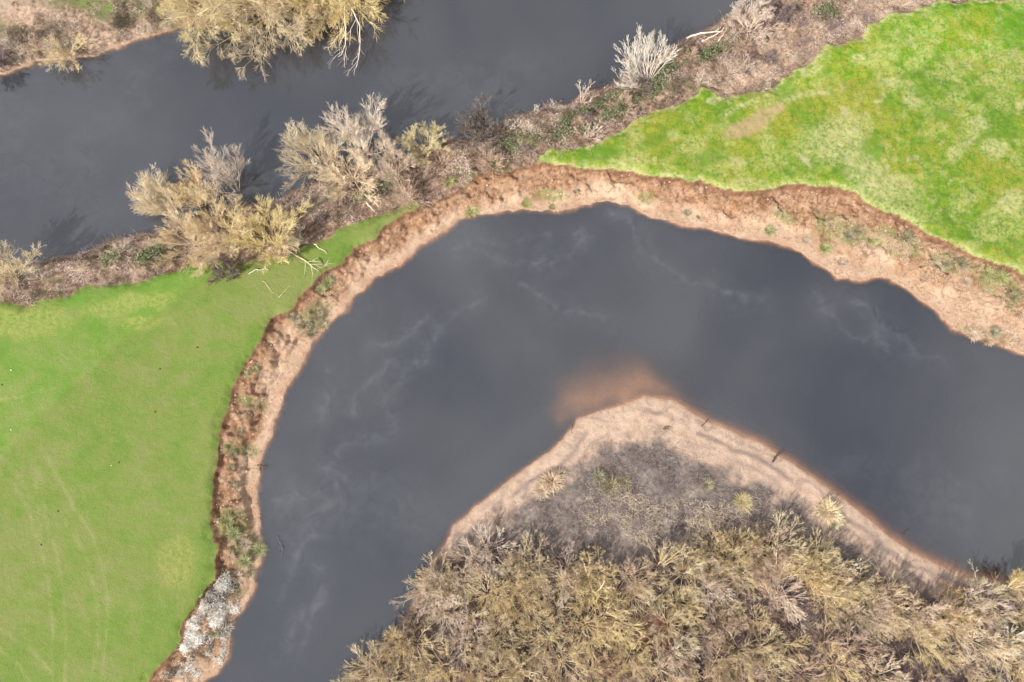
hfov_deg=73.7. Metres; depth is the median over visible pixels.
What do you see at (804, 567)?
willow shrub
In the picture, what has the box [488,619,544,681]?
willow shrub
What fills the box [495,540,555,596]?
willow shrub
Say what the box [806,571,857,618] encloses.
bare shrub
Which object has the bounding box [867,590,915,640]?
bare shrub
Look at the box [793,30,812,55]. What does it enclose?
dead shrub
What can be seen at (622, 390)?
river bed
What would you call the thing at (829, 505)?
grass tussock
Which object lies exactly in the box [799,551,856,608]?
willow shrub
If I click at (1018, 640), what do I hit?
bare shrub
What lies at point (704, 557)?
willow shrub
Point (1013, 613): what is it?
willow shrub
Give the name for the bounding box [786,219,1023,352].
dry grass
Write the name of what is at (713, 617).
bare shrub
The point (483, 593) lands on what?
willow shrub
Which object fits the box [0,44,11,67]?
dead shrub
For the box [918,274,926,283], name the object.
grass tussock
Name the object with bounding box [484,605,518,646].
willow shrub
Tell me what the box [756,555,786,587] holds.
bare shrub
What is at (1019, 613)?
bare shrub
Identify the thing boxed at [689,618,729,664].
bare shrub
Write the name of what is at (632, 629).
willow shrub
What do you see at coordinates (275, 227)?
bare shrub
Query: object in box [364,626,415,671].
willow shrub
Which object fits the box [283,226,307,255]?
bare shrub
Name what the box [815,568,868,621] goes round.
willow shrub
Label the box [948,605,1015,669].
bare shrub
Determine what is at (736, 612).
undergrowth
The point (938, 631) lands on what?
bare shrub
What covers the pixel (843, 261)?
grass tussock
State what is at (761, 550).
bare shrub
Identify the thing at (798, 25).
bare shrub
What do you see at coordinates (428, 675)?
willow shrub
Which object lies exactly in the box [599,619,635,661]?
willow shrub
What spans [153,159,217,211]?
willow shrub
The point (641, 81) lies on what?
dead shrub
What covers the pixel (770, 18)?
bare shrub
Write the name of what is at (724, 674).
willow shrub
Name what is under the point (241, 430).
grass tussock
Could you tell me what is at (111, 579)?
grass field
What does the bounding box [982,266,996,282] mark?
grass tussock
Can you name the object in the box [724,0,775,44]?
bare shrub
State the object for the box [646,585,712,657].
willow shrub
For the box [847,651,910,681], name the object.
bare shrub
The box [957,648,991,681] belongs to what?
bare shrub
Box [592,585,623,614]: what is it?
willow shrub
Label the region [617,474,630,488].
grass tussock
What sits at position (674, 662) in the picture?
bare shrub
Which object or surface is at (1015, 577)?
willow shrub
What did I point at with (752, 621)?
bare shrub
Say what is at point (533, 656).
bare shrub
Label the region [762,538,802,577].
willow shrub
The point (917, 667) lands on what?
dead shrub
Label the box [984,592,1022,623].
dead shrub
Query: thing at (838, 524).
grass tussock
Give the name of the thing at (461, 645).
bare shrub
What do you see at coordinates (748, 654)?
willow shrub
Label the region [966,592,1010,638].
bare shrub
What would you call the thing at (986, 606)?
bare shrub
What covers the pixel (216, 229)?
bare shrub
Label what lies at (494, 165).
grass tussock
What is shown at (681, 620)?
willow shrub
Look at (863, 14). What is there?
dead shrub
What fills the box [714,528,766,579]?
willow shrub
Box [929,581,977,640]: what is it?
willow shrub
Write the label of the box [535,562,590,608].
bare shrub
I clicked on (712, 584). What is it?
bare shrub
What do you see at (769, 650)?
willow shrub
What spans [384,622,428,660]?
bare shrub
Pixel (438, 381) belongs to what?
river water
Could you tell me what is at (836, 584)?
willow shrub
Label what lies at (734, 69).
bare shrub
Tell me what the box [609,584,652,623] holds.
willow shrub
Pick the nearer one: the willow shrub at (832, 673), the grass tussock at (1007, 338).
the willow shrub at (832, 673)
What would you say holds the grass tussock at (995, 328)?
on the river bank at (644, 195)
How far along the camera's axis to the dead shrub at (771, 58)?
106.73 m
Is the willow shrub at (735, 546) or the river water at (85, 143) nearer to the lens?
the willow shrub at (735, 546)
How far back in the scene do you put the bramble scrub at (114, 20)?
108.69 m
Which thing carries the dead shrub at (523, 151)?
on the ground at (330, 230)
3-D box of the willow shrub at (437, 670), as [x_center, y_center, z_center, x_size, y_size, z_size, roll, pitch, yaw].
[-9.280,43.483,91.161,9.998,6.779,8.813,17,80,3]
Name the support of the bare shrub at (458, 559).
on the sand bar
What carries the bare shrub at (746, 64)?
on the ground at (330, 230)
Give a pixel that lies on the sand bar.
(636, 422)
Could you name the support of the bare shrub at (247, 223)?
on the ground at (330, 230)
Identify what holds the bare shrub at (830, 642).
on the sand bar
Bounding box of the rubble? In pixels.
[159,570,241,681]
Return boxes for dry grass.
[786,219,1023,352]
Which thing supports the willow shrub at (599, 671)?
on the sand bar
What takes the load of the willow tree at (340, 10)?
on the river bank at (22, 10)
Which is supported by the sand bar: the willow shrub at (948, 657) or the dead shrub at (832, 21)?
the willow shrub at (948, 657)
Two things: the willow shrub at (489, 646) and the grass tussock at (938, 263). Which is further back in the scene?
the grass tussock at (938, 263)
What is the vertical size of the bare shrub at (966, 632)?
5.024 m
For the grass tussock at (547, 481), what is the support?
on the sand bar
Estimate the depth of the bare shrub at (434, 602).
92.68 m
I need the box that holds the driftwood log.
[686,27,723,38]
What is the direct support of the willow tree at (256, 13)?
on the river bank at (22, 10)
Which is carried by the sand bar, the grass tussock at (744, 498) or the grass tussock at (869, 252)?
the grass tussock at (744, 498)
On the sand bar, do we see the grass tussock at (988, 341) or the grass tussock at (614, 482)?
the grass tussock at (614, 482)
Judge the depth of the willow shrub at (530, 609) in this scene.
92.32 m
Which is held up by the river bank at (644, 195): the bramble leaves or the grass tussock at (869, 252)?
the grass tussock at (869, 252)
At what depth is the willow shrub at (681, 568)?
93.61 m
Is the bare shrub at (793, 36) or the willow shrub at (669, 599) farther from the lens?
the bare shrub at (793, 36)
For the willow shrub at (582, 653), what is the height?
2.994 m
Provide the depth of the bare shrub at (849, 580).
93.01 m
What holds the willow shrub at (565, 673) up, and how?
on the sand bar
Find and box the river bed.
[0,0,1023,681]
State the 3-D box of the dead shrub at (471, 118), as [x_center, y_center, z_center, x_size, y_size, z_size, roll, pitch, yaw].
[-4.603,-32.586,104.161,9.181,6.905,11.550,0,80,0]
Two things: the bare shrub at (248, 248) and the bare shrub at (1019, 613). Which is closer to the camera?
the bare shrub at (1019, 613)
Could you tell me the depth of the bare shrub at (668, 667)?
90.52 m
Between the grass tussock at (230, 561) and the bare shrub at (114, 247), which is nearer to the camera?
the grass tussock at (230, 561)
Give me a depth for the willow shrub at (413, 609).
93.67 m
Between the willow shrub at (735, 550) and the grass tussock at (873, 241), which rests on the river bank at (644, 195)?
the grass tussock at (873, 241)
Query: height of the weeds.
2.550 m
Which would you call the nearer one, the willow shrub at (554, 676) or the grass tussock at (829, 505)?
the willow shrub at (554, 676)
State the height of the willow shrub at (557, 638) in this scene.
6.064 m
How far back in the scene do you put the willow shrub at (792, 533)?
93.92 m
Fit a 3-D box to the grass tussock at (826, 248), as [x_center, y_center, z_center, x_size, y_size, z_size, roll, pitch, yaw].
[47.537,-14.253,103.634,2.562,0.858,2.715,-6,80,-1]
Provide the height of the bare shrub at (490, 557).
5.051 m
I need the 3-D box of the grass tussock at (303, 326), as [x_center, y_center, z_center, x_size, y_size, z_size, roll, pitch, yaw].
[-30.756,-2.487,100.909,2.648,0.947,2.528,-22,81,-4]
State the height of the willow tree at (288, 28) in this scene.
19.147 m
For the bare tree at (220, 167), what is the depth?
100.80 m
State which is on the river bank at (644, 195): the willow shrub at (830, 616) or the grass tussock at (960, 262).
the grass tussock at (960, 262)
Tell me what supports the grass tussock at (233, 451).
on the river bank at (644, 195)
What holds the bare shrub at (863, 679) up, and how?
on the sand bar
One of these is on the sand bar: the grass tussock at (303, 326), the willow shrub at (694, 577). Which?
the willow shrub at (694, 577)
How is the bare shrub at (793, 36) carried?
on the ground at (330, 230)
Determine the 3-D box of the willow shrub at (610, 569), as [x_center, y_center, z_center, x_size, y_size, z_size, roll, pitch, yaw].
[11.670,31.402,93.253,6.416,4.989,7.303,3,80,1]
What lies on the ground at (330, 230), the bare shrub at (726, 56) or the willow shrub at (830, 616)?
the bare shrub at (726, 56)
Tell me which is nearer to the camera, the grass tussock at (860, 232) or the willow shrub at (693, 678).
the willow shrub at (693, 678)
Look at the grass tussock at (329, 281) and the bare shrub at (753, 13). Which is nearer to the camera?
the grass tussock at (329, 281)
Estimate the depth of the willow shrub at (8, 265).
98.18 m
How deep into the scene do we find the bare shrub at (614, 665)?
90.98 m
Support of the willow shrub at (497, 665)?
on the sand bar
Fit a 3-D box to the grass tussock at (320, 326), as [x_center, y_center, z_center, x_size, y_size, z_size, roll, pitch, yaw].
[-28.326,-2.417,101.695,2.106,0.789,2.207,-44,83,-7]
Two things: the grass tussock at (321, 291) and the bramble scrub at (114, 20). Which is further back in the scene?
the bramble scrub at (114, 20)
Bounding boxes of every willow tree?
[125,164,181,217]
[155,0,249,64]
[184,183,262,277]
[191,0,290,45]
[194,0,332,81]
[218,196,311,273]
[258,0,354,28]
[283,0,389,74]
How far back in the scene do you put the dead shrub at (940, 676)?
91.67 m
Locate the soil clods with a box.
[158,173,1023,680]
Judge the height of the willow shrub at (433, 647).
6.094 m
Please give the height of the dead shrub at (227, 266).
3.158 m
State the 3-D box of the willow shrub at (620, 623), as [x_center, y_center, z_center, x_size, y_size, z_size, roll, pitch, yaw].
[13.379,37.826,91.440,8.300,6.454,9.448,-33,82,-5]
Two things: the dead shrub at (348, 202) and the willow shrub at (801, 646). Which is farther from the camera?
the dead shrub at (348, 202)
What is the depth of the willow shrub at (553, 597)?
92.56 m
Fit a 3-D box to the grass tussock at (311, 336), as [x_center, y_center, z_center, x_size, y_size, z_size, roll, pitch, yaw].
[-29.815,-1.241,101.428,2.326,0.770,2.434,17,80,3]
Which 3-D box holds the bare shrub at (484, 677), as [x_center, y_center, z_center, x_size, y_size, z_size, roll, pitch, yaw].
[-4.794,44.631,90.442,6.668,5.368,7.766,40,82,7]
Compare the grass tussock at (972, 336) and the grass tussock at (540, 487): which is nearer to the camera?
the grass tussock at (540, 487)
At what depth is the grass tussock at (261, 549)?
96.18 m
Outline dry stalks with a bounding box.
[575,485,898,577]
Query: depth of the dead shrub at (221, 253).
101.26 m
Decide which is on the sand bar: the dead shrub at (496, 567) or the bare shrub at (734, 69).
the dead shrub at (496, 567)
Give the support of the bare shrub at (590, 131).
on the ground at (330, 230)
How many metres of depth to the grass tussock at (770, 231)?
104.28 m
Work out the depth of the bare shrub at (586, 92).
105.31 m
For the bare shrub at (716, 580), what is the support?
on the sand bar
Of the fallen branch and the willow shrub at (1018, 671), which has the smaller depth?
the willow shrub at (1018, 671)
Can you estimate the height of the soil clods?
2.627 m
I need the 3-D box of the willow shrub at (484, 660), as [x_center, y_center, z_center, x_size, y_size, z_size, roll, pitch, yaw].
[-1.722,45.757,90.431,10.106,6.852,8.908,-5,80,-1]
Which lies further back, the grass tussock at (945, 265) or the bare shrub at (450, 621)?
the grass tussock at (945, 265)
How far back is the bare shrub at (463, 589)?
93.71 m
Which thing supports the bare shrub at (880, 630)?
on the sand bar
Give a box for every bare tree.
[186,129,250,204]
[275,117,353,190]
[316,92,390,166]
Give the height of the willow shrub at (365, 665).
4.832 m
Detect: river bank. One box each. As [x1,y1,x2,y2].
[0,0,299,74]
[148,163,1023,681]
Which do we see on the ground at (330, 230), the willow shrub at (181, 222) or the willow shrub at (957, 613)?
the willow shrub at (181, 222)
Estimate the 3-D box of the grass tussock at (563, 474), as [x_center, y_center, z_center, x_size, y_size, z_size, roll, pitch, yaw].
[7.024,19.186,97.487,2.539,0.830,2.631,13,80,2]
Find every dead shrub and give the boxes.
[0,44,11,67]
[207,259,242,287]
[215,249,235,261]
[312,211,324,225]
[343,194,356,207]
[394,607,433,638]
[452,92,508,156]
[480,542,514,583]
[488,115,509,143]
[516,142,530,158]
[579,110,592,119]
[587,103,601,114]
[636,80,653,97]
[638,74,651,93]
[736,55,754,74]
[758,48,778,66]
[763,0,798,27]
[790,15,806,36]
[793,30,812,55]
[821,18,843,35]
[860,10,873,23]
[899,654,919,670]
[929,664,952,681]
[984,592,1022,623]
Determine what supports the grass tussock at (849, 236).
on the river bank at (644, 195)
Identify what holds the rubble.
on the river bank at (644, 195)
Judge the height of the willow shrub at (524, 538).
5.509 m
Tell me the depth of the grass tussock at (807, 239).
104.01 m
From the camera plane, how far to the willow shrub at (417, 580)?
93.93 m
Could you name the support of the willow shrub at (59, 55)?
on the river bank at (22, 10)
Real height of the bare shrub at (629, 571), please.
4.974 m
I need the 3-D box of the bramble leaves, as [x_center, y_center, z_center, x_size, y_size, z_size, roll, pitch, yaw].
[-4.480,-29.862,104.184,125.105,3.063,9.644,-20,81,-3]
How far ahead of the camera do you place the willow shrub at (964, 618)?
92.77 m
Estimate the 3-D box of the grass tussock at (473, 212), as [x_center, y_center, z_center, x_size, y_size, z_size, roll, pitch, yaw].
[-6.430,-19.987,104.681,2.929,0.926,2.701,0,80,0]
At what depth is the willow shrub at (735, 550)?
93.12 m
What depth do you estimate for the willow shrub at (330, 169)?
101.04 m
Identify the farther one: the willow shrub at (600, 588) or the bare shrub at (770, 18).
the bare shrub at (770, 18)
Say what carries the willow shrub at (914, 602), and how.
on the sand bar
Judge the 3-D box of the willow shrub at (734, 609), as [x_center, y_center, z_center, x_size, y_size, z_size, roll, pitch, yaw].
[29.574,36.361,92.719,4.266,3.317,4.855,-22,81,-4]
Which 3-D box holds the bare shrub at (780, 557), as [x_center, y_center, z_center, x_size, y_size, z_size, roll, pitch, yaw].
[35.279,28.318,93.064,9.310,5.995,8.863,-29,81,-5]
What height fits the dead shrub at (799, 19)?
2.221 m
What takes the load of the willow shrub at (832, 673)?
on the sand bar
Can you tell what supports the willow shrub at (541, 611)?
on the sand bar
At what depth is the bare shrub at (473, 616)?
92.22 m
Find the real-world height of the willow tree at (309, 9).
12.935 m
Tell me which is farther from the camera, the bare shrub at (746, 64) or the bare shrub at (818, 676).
the bare shrub at (746, 64)
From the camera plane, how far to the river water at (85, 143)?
108.51 m
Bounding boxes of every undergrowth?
[365,432,1023,681]
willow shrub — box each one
[0,239,45,304]
[28,30,96,72]
[148,200,223,276]
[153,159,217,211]
[308,138,384,207]
[339,638,382,681]
[341,640,420,681]
[356,127,417,201]
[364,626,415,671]
[370,663,409,681]
[389,615,446,681]
[392,120,449,166]
[404,552,456,605]
[406,635,474,681]
[410,596,447,627]
[411,663,445,681]
[427,561,470,604]
[452,601,518,678]
[457,569,511,627]
[462,654,534,681]
[473,555,537,623]
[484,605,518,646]
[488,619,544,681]
[491,646,549,681]
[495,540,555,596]
[495,557,552,615]
[500,582,547,640]
[504,527,554,590]
[509,662,544,681]
[510,616,584,675]
[514,553,569,611]
[517,587,565,647]
[534,631,589,681]
[536,584,574,627]
[543,666,562,681]
[552,560,599,614]
[556,557,628,634]
[559,551,608,594]
[565,594,618,668]
[568,638,601,672]
[573,585,646,651]
[575,543,619,597]
[579,651,620,681]
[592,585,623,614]
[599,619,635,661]
[600,598,639,640]
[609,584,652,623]
[611,630,657,681]
[624,552,667,605]
[639,533,689,566]
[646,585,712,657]
[649,577,706,628]
[655,549,726,610]
[666,542,706,583]
[666,595,711,639]
[671,654,698,681]
[683,524,739,580]
[686,540,730,586]
[686,632,751,681]
[708,526,762,588]
[713,623,777,681]
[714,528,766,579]
[714,594,749,623]
[719,526,770,572]
[724,557,769,600]
[734,608,801,681]
[739,645,792,681]
[748,509,810,583]
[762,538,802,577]
[766,541,813,630]
[770,535,824,593]
[774,630,813,667]
[789,526,856,590]
[789,539,840,605]
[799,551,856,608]
[809,592,846,632]
[811,566,864,605]
[814,639,864,681]
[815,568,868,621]
[838,558,891,612]
[844,570,913,633]
[877,586,932,638]
[893,605,949,667]
[916,630,971,681]
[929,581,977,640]
[938,590,987,636]
[964,667,995,681]
[967,561,1023,627]
[976,616,1023,674]
[989,634,1023,681]
[992,674,1022,681]
[1005,567,1023,592]
[1012,594,1023,625]
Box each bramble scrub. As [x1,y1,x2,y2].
[0,0,275,72]
[0,0,1006,308]
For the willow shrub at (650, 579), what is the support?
on the sand bar
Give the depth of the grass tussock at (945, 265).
102.04 m
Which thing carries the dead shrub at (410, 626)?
on the sand bar
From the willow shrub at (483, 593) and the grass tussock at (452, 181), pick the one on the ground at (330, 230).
the grass tussock at (452, 181)
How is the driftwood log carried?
on the ground at (330, 230)
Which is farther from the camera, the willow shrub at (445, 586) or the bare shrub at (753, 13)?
the bare shrub at (753, 13)
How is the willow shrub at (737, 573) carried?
on the sand bar
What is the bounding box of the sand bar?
[351,396,1023,681]
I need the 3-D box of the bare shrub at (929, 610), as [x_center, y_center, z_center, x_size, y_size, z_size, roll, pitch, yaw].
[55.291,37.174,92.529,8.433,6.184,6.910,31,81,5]
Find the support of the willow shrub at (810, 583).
on the sand bar
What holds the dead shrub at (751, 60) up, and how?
on the ground at (330, 230)
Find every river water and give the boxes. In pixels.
[0,0,755,268]
[206,201,1023,681]
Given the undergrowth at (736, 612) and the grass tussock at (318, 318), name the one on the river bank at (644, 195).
the grass tussock at (318, 318)
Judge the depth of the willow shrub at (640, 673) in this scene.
91.18 m
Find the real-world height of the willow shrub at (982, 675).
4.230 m
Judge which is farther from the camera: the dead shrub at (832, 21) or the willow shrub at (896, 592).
the dead shrub at (832, 21)
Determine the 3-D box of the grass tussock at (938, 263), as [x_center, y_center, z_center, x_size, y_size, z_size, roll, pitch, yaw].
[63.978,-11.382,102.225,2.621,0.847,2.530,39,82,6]
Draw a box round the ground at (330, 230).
[0,0,1006,306]
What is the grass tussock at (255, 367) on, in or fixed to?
on the river bank at (644, 195)
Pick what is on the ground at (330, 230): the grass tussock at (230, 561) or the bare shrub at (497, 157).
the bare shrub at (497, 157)
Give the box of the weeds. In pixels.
[208,171,1022,621]
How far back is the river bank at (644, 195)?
102.84 m
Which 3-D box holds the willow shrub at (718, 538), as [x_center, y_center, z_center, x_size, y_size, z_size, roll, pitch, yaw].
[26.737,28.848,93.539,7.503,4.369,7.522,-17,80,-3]
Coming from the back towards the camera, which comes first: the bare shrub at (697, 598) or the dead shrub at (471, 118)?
the dead shrub at (471, 118)
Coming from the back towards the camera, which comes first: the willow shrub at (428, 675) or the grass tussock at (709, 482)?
the grass tussock at (709, 482)
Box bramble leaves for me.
[78,1,841,276]
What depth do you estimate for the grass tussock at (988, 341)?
101.43 m
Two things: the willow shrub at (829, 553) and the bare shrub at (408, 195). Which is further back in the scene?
the bare shrub at (408, 195)
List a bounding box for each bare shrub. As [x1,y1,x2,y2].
[104,236,129,261]
[199,219,224,245]
[236,209,258,238]
[237,236,263,256]
[266,212,297,231]
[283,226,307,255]
[368,635,416,679]
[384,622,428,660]
[388,172,423,210]
[389,573,446,623]
[417,567,470,631]
[421,149,454,179]
[426,587,468,640]
[442,557,482,606]
[442,602,494,652]
[443,618,491,678]
[446,537,493,589]
[451,640,498,681]
[458,522,520,577]
[465,138,507,172]
[467,549,503,591]
[477,146,504,178]
[499,542,537,578]
[522,632,554,681]
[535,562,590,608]
[538,537,596,593]
[574,123,605,151]
[575,80,597,104]
[594,644,654,681]
[602,557,654,602]
[603,92,636,121]
[611,24,681,93]
[627,631,689,681]
[643,631,703,681]
[672,646,732,681]
[680,44,698,60]
[682,583,712,617]
[688,556,745,622]
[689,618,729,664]
[690,542,741,604]
[700,600,747,645]
[706,653,772,681]
[713,55,745,86]
[715,48,741,73]
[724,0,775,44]
[733,520,809,589]
[733,537,791,602]
[734,50,760,75]
[740,604,771,634]
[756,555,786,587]
[758,4,788,40]
[760,567,808,625]
[776,0,796,9]
[783,654,827,681]
[788,18,811,38]
[788,24,814,53]
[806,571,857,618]
[811,617,848,670]
[819,562,871,606]
[822,621,894,681]
[835,597,875,644]
[837,668,884,681]
[842,576,909,636]
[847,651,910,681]
[857,608,898,650]
[865,570,909,616]
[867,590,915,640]
[890,592,956,652]
[899,670,939,681]
[908,591,959,641]
[912,615,950,656]
[927,598,987,664]
[946,578,1015,639]
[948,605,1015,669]
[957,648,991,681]
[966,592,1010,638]
[993,625,1023,681]
[1013,592,1023,629]
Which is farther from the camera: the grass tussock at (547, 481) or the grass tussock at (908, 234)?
the grass tussock at (908, 234)
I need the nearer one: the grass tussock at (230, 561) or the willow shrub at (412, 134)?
the grass tussock at (230, 561)
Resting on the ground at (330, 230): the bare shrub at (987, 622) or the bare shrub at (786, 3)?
the bare shrub at (786, 3)
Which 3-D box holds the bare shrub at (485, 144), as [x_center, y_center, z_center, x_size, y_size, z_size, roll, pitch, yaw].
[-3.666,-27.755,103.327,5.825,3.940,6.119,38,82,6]
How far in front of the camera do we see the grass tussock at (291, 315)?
100.31 m
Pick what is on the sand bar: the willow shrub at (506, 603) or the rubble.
the willow shrub at (506, 603)
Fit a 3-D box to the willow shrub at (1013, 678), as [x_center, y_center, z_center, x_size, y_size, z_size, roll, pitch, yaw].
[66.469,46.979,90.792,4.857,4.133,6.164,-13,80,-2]
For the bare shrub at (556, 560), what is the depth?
93.85 m
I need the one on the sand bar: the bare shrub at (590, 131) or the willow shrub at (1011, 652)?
the willow shrub at (1011, 652)
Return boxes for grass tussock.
[217,512,236,527]
[223,550,234,564]
[226,525,242,541]
[227,449,238,457]
[231,570,244,583]
[236,427,244,434]
[237,554,251,570]
[239,537,252,552]
[248,566,255,576]
[249,363,257,372]
[251,542,266,558]
[285,311,294,321]
[289,312,301,322]
[297,318,311,331]
[303,327,318,339]
[311,310,324,324]
[314,284,324,294]
[316,318,326,330]
[320,276,334,286]
[442,175,455,188]
[463,205,477,218]
[488,158,502,171]
[519,198,531,207]
[533,480,551,499]
[540,467,563,493]
[554,466,569,481]
[592,468,605,483]
[601,474,620,495]
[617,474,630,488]
[700,475,714,492]
[731,490,753,511]
[764,224,776,235]
[802,236,809,245]
[814,496,842,527]
[819,240,831,253]
[825,511,845,530]
[836,258,846,267]
[843,228,857,241]
[854,225,865,237]
[862,249,872,260]
[868,236,880,246]
[900,228,916,244]
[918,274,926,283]
[933,257,945,270]
[940,258,954,270]
[957,256,971,270]
[961,275,972,287]
[966,326,980,341]
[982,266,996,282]
[982,334,995,345]
[988,325,1002,338]
[993,269,1011,284]
[1000,333,1014,348]
[1002,298,1017,310]
[1007,289,1023,305]
[1012,306,1023,319]
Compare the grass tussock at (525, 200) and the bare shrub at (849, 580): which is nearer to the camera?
the bare shrub at (849, 580)
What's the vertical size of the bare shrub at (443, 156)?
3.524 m
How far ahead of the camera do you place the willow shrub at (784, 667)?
90.97 m
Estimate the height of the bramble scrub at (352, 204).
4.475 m
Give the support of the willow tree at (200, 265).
on the ground at (330, 230)
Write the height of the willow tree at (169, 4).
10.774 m
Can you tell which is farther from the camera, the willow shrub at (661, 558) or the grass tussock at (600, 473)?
the grass tussock at (600, 473)
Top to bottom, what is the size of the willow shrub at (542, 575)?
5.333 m
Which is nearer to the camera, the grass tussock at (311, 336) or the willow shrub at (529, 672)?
the willow shrub at (529, 672)
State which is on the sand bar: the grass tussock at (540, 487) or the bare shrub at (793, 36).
the grass tussock at (540, 487)
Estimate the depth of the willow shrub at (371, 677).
91.73 m
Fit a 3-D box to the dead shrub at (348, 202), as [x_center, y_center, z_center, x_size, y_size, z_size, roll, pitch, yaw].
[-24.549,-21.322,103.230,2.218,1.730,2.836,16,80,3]
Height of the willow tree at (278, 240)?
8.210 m
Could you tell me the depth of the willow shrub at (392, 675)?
92.10 m
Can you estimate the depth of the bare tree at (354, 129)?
101.28 m
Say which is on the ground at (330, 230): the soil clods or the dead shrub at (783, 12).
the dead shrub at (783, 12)
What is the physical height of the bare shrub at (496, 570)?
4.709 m
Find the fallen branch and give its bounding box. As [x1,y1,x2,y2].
[286,248,331,279]
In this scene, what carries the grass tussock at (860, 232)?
on the river bank at (644, 195)
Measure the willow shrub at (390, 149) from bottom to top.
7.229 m
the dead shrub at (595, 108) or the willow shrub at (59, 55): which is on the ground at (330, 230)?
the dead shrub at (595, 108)
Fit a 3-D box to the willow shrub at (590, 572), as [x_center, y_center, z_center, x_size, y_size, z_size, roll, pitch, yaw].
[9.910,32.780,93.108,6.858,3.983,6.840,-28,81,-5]
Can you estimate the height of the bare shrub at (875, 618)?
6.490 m
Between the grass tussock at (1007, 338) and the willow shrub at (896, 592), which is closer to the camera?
the willow shrub at (896, 592)
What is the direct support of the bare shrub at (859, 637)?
on the sand bar
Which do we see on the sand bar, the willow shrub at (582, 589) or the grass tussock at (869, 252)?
the willow shrub at (582, 589)
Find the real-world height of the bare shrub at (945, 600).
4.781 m
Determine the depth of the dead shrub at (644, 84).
105.92 m
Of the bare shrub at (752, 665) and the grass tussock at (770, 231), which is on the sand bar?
the bare shrub at (752, 665)
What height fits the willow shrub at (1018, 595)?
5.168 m
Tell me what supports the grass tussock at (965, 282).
on the river bank at (644, 195)
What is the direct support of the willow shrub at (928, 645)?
on the sand bar
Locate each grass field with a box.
[0,201,421,681]
[538,0,1023,274]
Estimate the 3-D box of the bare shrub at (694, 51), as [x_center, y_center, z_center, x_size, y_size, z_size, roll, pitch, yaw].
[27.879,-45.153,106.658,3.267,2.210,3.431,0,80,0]
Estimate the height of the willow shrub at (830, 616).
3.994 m
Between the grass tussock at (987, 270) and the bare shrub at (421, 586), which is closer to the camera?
the bare shrub at (421, 586)
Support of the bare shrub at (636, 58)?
on the ground at (330, 230)
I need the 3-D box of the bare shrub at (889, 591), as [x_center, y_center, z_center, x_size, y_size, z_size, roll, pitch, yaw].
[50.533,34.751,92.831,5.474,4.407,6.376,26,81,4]
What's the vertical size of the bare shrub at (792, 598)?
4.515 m
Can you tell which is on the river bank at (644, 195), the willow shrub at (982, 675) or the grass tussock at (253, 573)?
the grass tussock at (253, 573)
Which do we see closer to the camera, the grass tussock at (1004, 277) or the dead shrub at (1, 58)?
the grass tussock at (1004, 277)
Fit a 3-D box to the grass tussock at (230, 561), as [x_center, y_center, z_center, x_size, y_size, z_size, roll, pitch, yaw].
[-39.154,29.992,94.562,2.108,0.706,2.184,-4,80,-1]
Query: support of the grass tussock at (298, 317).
on the river bank at (644, 195)
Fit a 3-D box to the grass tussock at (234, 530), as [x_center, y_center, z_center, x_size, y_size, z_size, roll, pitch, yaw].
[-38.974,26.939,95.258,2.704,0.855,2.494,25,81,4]
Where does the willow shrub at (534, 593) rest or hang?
on the sand bar
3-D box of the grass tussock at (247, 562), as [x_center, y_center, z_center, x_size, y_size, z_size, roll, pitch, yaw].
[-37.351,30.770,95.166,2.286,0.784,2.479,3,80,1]
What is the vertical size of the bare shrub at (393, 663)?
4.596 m
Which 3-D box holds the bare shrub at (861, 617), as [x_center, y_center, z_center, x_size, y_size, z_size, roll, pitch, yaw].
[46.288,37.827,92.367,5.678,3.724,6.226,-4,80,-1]
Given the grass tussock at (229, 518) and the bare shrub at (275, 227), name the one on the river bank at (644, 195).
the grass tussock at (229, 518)
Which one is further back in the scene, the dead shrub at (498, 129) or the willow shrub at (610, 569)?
the dead shrub at (498, 129)
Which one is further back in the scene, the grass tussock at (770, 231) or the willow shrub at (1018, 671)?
the grass tussock at (770, 231)
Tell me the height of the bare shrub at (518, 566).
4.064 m
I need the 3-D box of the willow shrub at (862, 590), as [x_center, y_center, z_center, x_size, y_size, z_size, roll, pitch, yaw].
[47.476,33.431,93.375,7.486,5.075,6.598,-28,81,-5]
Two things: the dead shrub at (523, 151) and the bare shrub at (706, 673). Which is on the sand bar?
the bare shrub at (706, 673)
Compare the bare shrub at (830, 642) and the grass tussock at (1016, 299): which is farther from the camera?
the grass tussock at (1016, 299)
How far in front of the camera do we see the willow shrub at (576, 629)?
91.34 m
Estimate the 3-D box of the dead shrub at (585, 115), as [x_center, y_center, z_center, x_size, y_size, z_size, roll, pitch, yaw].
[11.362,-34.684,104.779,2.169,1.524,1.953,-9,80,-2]
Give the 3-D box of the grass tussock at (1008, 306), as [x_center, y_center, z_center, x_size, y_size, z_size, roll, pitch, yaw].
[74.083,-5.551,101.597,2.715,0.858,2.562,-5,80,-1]

